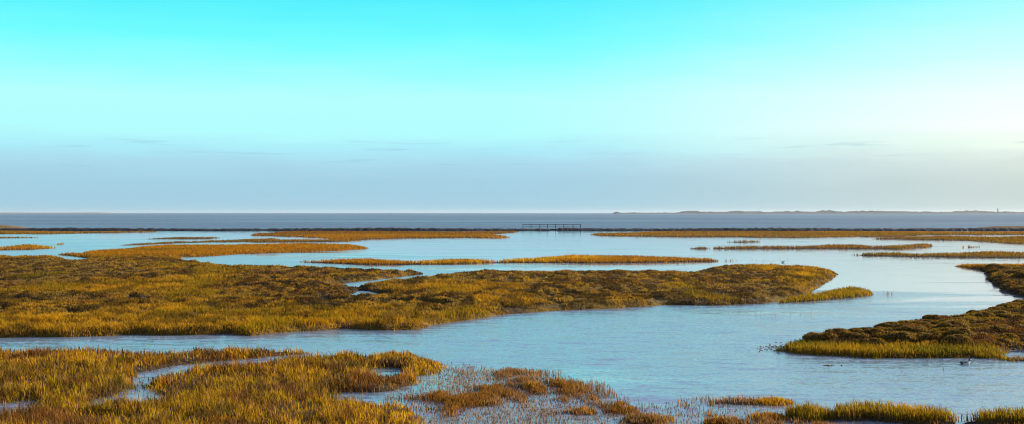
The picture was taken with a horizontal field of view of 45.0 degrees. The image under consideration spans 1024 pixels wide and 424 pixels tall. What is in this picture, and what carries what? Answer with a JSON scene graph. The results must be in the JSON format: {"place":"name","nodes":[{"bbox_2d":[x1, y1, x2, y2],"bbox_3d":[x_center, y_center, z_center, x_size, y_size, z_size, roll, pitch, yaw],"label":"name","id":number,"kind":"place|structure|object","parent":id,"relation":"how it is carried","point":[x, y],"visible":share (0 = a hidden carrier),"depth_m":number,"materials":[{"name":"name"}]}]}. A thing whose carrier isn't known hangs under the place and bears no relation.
{"place":"outdoors","nodes":[
{"label":"outdoors","id":0,"kind":"place"},
{"bbox_2d":[0,225,25,228],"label":"sandy rise","id":1,"kind":"structure","parent":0,"point":[5,226],"depth_m":431.95,"materials":[{"name":"sand"}]},
{"bbox_2d":[0,212,133,213],"bbox_3d":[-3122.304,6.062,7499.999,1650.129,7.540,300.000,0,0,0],"label":"sandbank","id":2,"kind":"structure","parent":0,"point":[68,213],"depth_m":7361.69,"materials":[{"name":"beige sand"}]},
{"bbox_2d":[22,232,122,233],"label":"shore","id":3,"kind":"structure","parent":0,"point":[67,233],"depth_m":353.49,"materials":[{"name":"soil"}]},
{"bbox_2d":[0,230,155,237],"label":"marsh grass","id":4,"kind":"structure","parent":3,"relation":"on","point":[23,232],"depth_m":363.24,"materials":[{"name":"plant"}]},
{"bbox_2d":[251,230,518,240],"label":"marsh grass","id":5,"kind":"structure","parent":0,"point":[348,235],"depth_m":320.62,"materials":[{"name":"plant"}]},
{"bbox_2d":[0,231,1023,423],"bbox_3d":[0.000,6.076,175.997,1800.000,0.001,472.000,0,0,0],"label":"marsh water","id":6,"kind":"structure","parent":0,"point":[659,355],"depth_m":60.32,"materials":[{"name":"blue liquid"}]},
{"bbox_2d":[0,247,50,249],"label":"islet","id":7,"kind":"object","parent":6,"relation":"in","point":[24,249],"visible":0.17,"depth_m":198.84,"materials":[{"name":"plant"}]},
{"bbox_2d":[0,242,63,249],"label":"marsh grass","id":8,"kind":"structure","parent":7,"relation":"on","point":[27,246],"depth_m":203.59,"materials":[{"name":"brown plant"}]},
{"bbox_2d":[0,352,442,423],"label":"marsh","id":9,"kind":"structure","parent":6,"relation":"in","point":[182,362],"depth_m":41.86,"materials":[{"name":"plant"}]},
{"bbox_2d":[0,344,451,423],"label":"cordgrass","id":10,"kind":"object","parent":9,"relation":"on","point":[300,374],"visible":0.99,"depth_m":41.12,"materials":[{"name":"yellow plant"}]},
{"bbox_2d":[121,237,354,245],"bbox_3d":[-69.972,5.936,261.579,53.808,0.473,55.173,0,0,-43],"label":"marsh grass","id":11,"kind":"structure","parent":6,"relation":"in","point":[266,240],"depth_m":257.02,"materials":[{"name":"brown plant"}]},
{"bbox_2d":[0,246,836,337],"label":"marsh","id":12,"kind":"structure","parent":6,"relation":"in","point":[657,301],"depth_m":83.31,"materials":[{"name":"soil"}]},
{"bbox_2d":[0,242,837,337],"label":"saltmarsh growth","id":13,"kind":"object","parent":12,"relation":"on","point":[446,286],"visible":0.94,"depth_m":88.20,"materials":[{"name":"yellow plant"}]},
{"bbox_2d":[309,258,712,264],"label":"thin marsh","id":14,"kind":"structure","parent":6,"relation":"in","point":[517,262],"depth_m":147.80,"materials":[{"name":"plant"}]},
{"bbox_2d":[300,254,730,264],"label":"marsh grass","id":15,"kind":"structure","parent":14,"relation":"on","point":[580,258],"depth_m":149.03,"materials":[{"name":"plant"}]},
{"bbox_2d":[521,379,545,389],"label":"grass clump","id":16,"kind":"object","parent":6,"relation":"on","point":[532,384],"visible":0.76,"depth_m":42.22,"materials":[{"name":"brown plant"}]},
{"bbox_2d":[563,405,596,414],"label":"grass clump","id":17,"kind":"object","parent":6,"relation":"on","point":[583,410],"visible":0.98,"depth_m":36.98,"materials":[{"name":"plant"}]},
{"bbox_2d":[429,372,799,423],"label":"flooded mud","id":18,"kind":"structure","parent":6,"relation":"in","point":[563,393],"depth_m":38.80,"materials":[{"name":"soil"}]},
{"bbox_2d":[383,363,1023,423],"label":"flooded stems","id":19,"kind":"object","parent":18,"relation":"on","point":[455,401],"visible":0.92,"depth_m":39.18,"materials":[{"name":"brown plant"}]},
{"bbox_2d":[620,410,674,423],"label":"grass clump","id":20,"kind":"object","parent":6,"relation":"on","point":[648,418],"visible":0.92,"depth_m":35.43,"materials":[{"name":"brown plant"}]},
{"bbox_2d":[703,413,745,423],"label":"grass clump","id":21,"kind":"object","parent":6,"relation":"on","point":[721,419],"visible":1,"depth_m":35.11,"materials":[{"name":"brown plant"}]},
{"bbox_2d":[721,394,756,404],"bbox_3d":[7.173,5.885,39.064,1.202,0.325,1.007,0,0,0],"label":"grass clump","id":22,"kind":"object","parent":6,"relation":"on","point":[733,400],"visible":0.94,"depth_m":38.95,"materials":[{"name":"brown plant"}]},
{"bbox_2d":[748,409,786,419],"bbox_3d":[7.484,5.885,36.037,1.153,0.322,1.143,0,0,0],"label":"grass clump","id":23,"kind":"object","parent":6,"relation":"on","point":[770,414],"visible":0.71,"depth_m":35.97,"materials":[{"name":"plant"}]},
{"bbox_2d":[747,395,793,405],"bbox_3d":[8.103,5.888,38.958,1.445,0.318,1.306,0,0,-41],"label":"grass clump","id":24,"kind":"object","parent":6,"relation":"on","point":[763,400],"visible":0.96,"depth_m":38.77,"materials":[{"name":"yellow plant"}]},
{"bbox_2d":[757,342,783,351],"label":"foam flecks","id":25,"kind":"object","parent":6,"relation":"on","point":[769,347],"visible":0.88,"depth_m":54.85,"materials":[{"name":"white liquid"}]},
{"bbox_2d":[783,400,834,421],"bbox_3d":[8.779,5.747,36.209,1.589,0.598,1.689,0,0,0],"label":"grass clump","id":26,"kind":"object","parent":6,"relation":"on","point":[808,412],"visible":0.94,"depth_m":35.95,"materials":[{"name":"plant"}]},
{"bbox_2d":[691,246,930,248],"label":"long strand","id":27,"kind":"object","parent":6,"relation":"in","point":[814,248],"visible":0.3,"depth_m":204.90,"materials":[{"name":"plant"}]},
{"bbox_2d":[694,240,979,248],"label":"marsh grass","id":28,"kind":"structure","parent":27,"relation":"on","point":[843,246],"depth_m":207.41,"materials":[{"name":"brown plant"}]},
{"bbox_2d":[778,289,872,303],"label":"spit marsh","id":29,"kind":"structure","parent":6,"relation":"in","point":[834,297],"depth_m":85.16,"materials":[{"name":"plant"}]},
{"bbox_2d":[778,285,872,302],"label":"marsh grass","id":30,"kind":"structure","parent":29,"relation":"on","point":[843,292],"depth_m":86.81,"materials":[{"name":"plant"}]},
{"bbox_2d":[783,266,1023,358],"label":"marsh","id":31,"kind":"structure","parent":6,"relation":"in","point":[965,356],"depth_m":54.05,"materials":[{"name":"plant"}]},
{"bbox_2d":[802,332,839,340],"bbox_3d":[13.875,5.578,55.599,1.896,0.441,1.452,0,0,1],"label":"tussock","id":32,"kind":"object","parent":31,"relation":"on","point":[813,336],"visible":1,"depth_m":55.22,"materials":[{"name":"plant"}]},
{"bbox_2d":[820,328,850,335],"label":"tussock","id":33,"kind":"object","parent":31,"relation":"on","point":[842,331],"visible":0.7,"depth_m":56.76,"materials":[{"name":"plant"}]},
{"bbox_2d":[848,327,862,331],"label":"tussock","id":34,"kind":"object","parent":31,"relation":"on","point":[855,329],"visible":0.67,"depth_m":57.78,"materials":[{"name":"plant"}]},
{"bbox_2d":[842,332,869,338],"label":"tussock","id":35,"kind":"object","parent":31,"relation":"on","point":[861,335],"visible":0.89,"depth_m":55.51,"materials":[{"name":"plant"}]},
{"bbox_2d":[863,328,884,333],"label":"tussock","id":36,"kind":"object","parent":31,"relation":"on","point":[870,331],"visible":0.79,"depth_m":57.39,"materials":[{"name":"plant"}]},
{"bbox_2d":[861,337,889,345],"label":"tussock","id":37,"kind":"object","parent":31,"relation":"on","point":[875,340],"visible":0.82,"depth_m":54.08,"materials":[{"name":"plant"}]},
{"bbox_2d":[874,321,899,327],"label":"tussock","id":38,"kind":"object","parent":31,"relation":"on","point":[891,324],"visible":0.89,"depth_m":60.77,"materials":[{"name":"plant"}]},
{"bbox_2d":[874,330,919,342],"bbox_3d":[17.081,5.525,55.125,2.136,0.553,1.635,0,0,25],"label":"tussock","id":39,"kind":"object","parent":31,"relation":"on","point":[909,336],"visible":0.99,"depth_m":54.62,"materials":[{"name":"plant"}]},
{"bbox_2d":[774,263,1023,361],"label":"bank growth","id":40,"kind":"object","parent":31,"relation":"on","point":[852,347],"visible":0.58,"depth_m":53.52,"materials":[{"name":"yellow plant"}]},
{"bbox_2d":[898,320,909,323],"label":"tussock","id":41,"kind":"object","parent":31,"relation":"on","point":[904,321],"visible":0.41,"depth_m":62.22,"materials":[{"name":"plant"}]},
{"bbox_2d":[899,324,927,332],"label":"tussock","id":42,"kind":"object","parent":31,"relation":"on","point":[913,328],"visible":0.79,"depth_m":57.86,"materials":[{"name":"plant"}]},
{"bbox_2d":[910,320,932,324],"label":"tussock","id":43,"kind":"object","parent":31,"relation":"on","point":[921,322],"visible":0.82,"depth_m":62.34,"materials":[{"name":"plant"}]},
{"bbox_2d":[916,332,943,339],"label":"tussock","id":44,"kind":"object","parent":31,"relation":"on","point":[925,335],"visible":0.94,"depth_m":54.84,"materials":[{"name":"plant"}]},
{"bbox_2d":[922,314,940,319],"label":"tussock","id":45,"kind":"object","parent":31,"relation":"on","point":[929,317],"visible":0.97,"depth_m":65.70,"materials":[{"name":"plant"}]},
{"bbox_2d":[929,319,969,328],"bbox_3d":[21.146,5.534,59.614,2.178,0.711,1.680,0,0,-6],"label":"tussock","id":46,"kind":"object","parent":31,"relation":"on","point":[952,324],"visible":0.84,"depth_m":59.32,"materials":[{"name":"plant"}]},
{"bbox_2d":[926,327,976,336],"bbox_3d":[19.834,5.473,55.728,2.248,0.689,2.004,0,0,-3],"label":"tussock","id":47,"kind":"object","parent":31,"relation":"on","point":[947,331],"visible":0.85,"depth_m":55.31,"materials":[{"name":"plant"}]},
{"bbox_2d":[932,318,970,324],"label":"tussock","id":48,"kind":"object","parent":31,"relation":"on","point":[967,322],"visible":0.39,"depth_m":62.53,"materials":[{"name":"plant"}]},
{"bbox_2d":[941,334,971,341],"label":"tussock","id":49,"kind":"object","parent":31,"relation":"on","point":[953,337],"visible":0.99,"depth_m":54.01,"materials":[{"name":"plant"}]},
{"bbox_2d":[968,319,991,323],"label":"tussock","id":50,"kind":"object","parent":31,"relation":"on","point":[985,321],"visible":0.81,"depth_m":62.80,"materials":[{"name":"plant"}]},
{"bbox_2d":[974,332,988,335],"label":"tussock","id":51,"kind":"object","parent":31,"relation":"on","point":[981,333],"visible":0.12,"depth_m":56.49,"materials":[{"name":"plant"}]},
{"bbox_2d":[972,311,994,316],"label":"tussock","id":52,"kind":"object","parent":31,"relation":"on","point":[985,314],"visible":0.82,"depth_m":66.07,"materials":[{"name":"plant"}]},
{"bbox_2d":[984,263,999,268],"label":"tussock","id":53,"kind":"object","parent":31,"relation":"on","point":[992,265],"visible":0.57,"depth_m":125.96,"materials":[{"name":"plant"}]},
{"bbox_2d":[985,268,1001,273],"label":"tussock","id":54,"kind":"object","parent":31,"relation":"on","point":[988,271],"visible":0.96,"depth_m":116.79,"materials":[{"name":"plant"}]},
{"bbox_2d":[989,341,1003,345],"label":"tussock","id":55,"kind":"object","parent":31,"relation":"on","point":[999,343],"visible":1,"depth_m":53.41,"materials":[{"name":"plant"}]},
{"bbox_2d":[983,309,1013,314],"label":"tussock","id":56,"kind":"object","parent":31,"relation":"on","point":[995,311],"visible":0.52,"depth_m":67.68,"materials":[{"name":"plant"}]},
{"bbox_2d":[986,324,1012,331],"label":"tussock","id":57,"kind":"object","parent":31,"relation":"on","point":[1002,327],"visible":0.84,"depth_m":59.48,"materials":[{"name":"plant"}]},
{"bbox_2d":[993,274,1009,278],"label":"tussock","id":58,"kind":"object","parent":31,"relation":"on","point":[1001,276],"visible":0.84,"depth_m":106.05,"materials":[{"name":"plant"}]},
{"bbox_2d":[994,338,1008,341],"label":"tussock","id":59,"kind":"object","parent":31,"relation":"on","point":[1003,339],"visible":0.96,"depth_m":54.32,"materials":[{"name":"plant"}]},
{"bbox_2d":[995,265,1011,268],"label":"tussock","id":60,"kind":"object","parent":31,"relation":"on","point":[1003,266],"visible":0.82,"depth_m":121.70,"materials":[{"name":"plant"}]},
{"bbox_2d":[995,303,1012,307],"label":"tussock","id":61,"kind":"object","parent":31,"relation":"on","point":[1004,305],"visible":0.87,"depth_m":73.68,"materials":[{"name":"plant"}]},
{"bbox_2d":[996,313,1013,317],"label":"tussock","id":62,"kind":"object","parent":31,"relation":"on","point":[1002,315],"visible":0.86,"depth_m":66.24,"materials":[{"name":"plant"}]},
{"bbox_2d":[999,284,1010,289],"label":"tussock","id":63,"kind":"object","parent":31,"relation":"on","point":[1004,287],"visible":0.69,"depth_m":95.85,"materials":[{"name":"plant"}]},
{"bbox_2d":[997,333,1021,339],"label":"tussock","id":64,"kind":"object","parent":31,"relation":"on","point":[1012,335],"visible":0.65,"depth_m":55.42,"materials":[{"name":"plant"}]},
{"bbox_2d":[1003,269,1022,273],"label":"tussock","id":65,"kind":"object","parent":31,"relation":"on","point":[1007,271],"visible":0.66,"depth_m":113.43,"materials":[{"name":"plant"}]},
{"bbox_2d":[1009,320,1023,324],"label":"tussock","id":66,"kind":"object","parent":31,"relation":"on","point":[1020,322],"visible":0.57,"depth_m":61.67,"materials":[{"name":"plant"}]},
{"bbox_2d":[1011,271,1023,278],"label":"tussock","id":67,"kind":"object","parent":31,"relation":"on","point":[1018,274],"visible":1,"depth_m":104.94,"materials":[{"name":"plant"}]},
{"bbox_2d":[833,413,1023,423],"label":"strip","id":68,"kind":"object","parent":6,"relation":"in","point":[888,419],"visible":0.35,"depth_m":35.30,"materials":[{"name":"plant"}]},
{"bbox_2d":[832,398,1023,423],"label":"marsh grass","id":69,"kind":"structure","parent":68,"relation":"on","point":[891,410],"depth_m":35.60,"materials":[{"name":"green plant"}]},
{"bbox_2d":[862,253,1023,257],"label":"strand","id":70,"kind":"object","parent":6,"relation":"in","point":[978,256],"visible":0.22,"depth_m":166.62,"materials":[{"name":"plant"}]},
{"bbox_2d":[851,250,1023,261],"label":"marsh grass","id":71,"kind":"structure","parent":70,"relation":"on","point":[995,253],"depth_m":170.00,"materials":[{"name":"brown plant"}]},
{"bbox_2d":[959,359,970,363],"bbox_3d":[17.971,5.942,48.971,0.524,0.256,0.200,0,0,-9],"label":"duck","id":72,"kind":"object","parent":6,"relation":"on","point":[965,362],"visible":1,"depth_m":48.92},
{"bbox_2d":[974,351,992,357],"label":"grass clump","id":73,"kind":"object","parent":6,"relation":"on","point":[979,355],"visible":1,"depth_m":51.02,"materials":[{"name":"green plant"}]},
{"bbox_2d":[1007,354,1023,360],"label":"grass clump","id":74,"kind":"object","parent":6,"relation":"on","point":[1020,358],"visible":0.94,"depth_m":50.24,"materials":[{"name":"plant"}]},
{"bbox_2d":[0,213,1023,230],"bbox_3d":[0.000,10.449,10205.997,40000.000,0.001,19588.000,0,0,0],"label":"sea","id":75,"kind":"structure","parent":0,"point":[378,220],"depth_m":938.90,"materials":[{"name":"blue liquid"}]},
{"bbox_2d":[0,227,551,230],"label":"stone breakwater","id":76,"kind":"object","parent":75,"relation":"in","point":[258,229],"visible":0.84,"depth_m":409.66,"materials":[{"name":"grey stone"}]},
{"bbox_2d":[523,224,580,229],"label":"footbridge","id":77,"kind":"object","parent":75,"relation":"in","point":[553,224],"visible":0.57,"depth_m":418.24,"materials":[{"name":"wood"}]},
{"bbox_2d":[555,227,1023,230],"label":"stone breakwater","id":78,"kind":"object","parent":75,"relation":"in","point":[796,229],"visible":0.86,"depth_m":409.66,"materials":[{"name":"grey stone"}]},
{"bbox_2d":[0,0,1023,212],"label":"sky","id":79,"kind":"structure","parent":0,"point":[107,106],"materials":[{"name":"blue"}]},
{"bbox_2d":[591,230,1023,237],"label":"marsh grass","id":80,"kind":"structure","parent":0,"point":[784,234],"depth_m":334.23,"materials":[{"name":"plant"}]},
{"bbox_2d":[618,213,1023,213],"bbox_3d":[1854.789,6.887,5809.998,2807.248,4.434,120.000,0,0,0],"label":"shore","id":81,"kind":"structure","parent":0,"point":[820,213],"depth_m":5769.06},
{"bbox_2d":[612,210,1023,213],"bbox_3d":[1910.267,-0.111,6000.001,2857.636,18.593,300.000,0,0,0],"label":"distant woodland","id":82,"kind":"object","parent":81,"relation":"on","point":[862,211],"visible":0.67,"depth_m":5919.48,"materials":[{"name":"plant"}]},
{"bbox_2d":[876,235,1023,243],"bbox_3d":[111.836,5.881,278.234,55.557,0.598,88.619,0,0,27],"label":"marsh grass","id":83,"kind":"structure","parent":0,"point":[1014,239],"depth_m":274.04,"materials":[{"name":"brown plant"}]},
{"bbox_2d":[978,226,1023,227],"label":"grassy rise","id":84,"kind":"structure","parent":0,"point":[1003,227],"depth_m":429.25,"materials":[{"name":"sand"}]}
]}

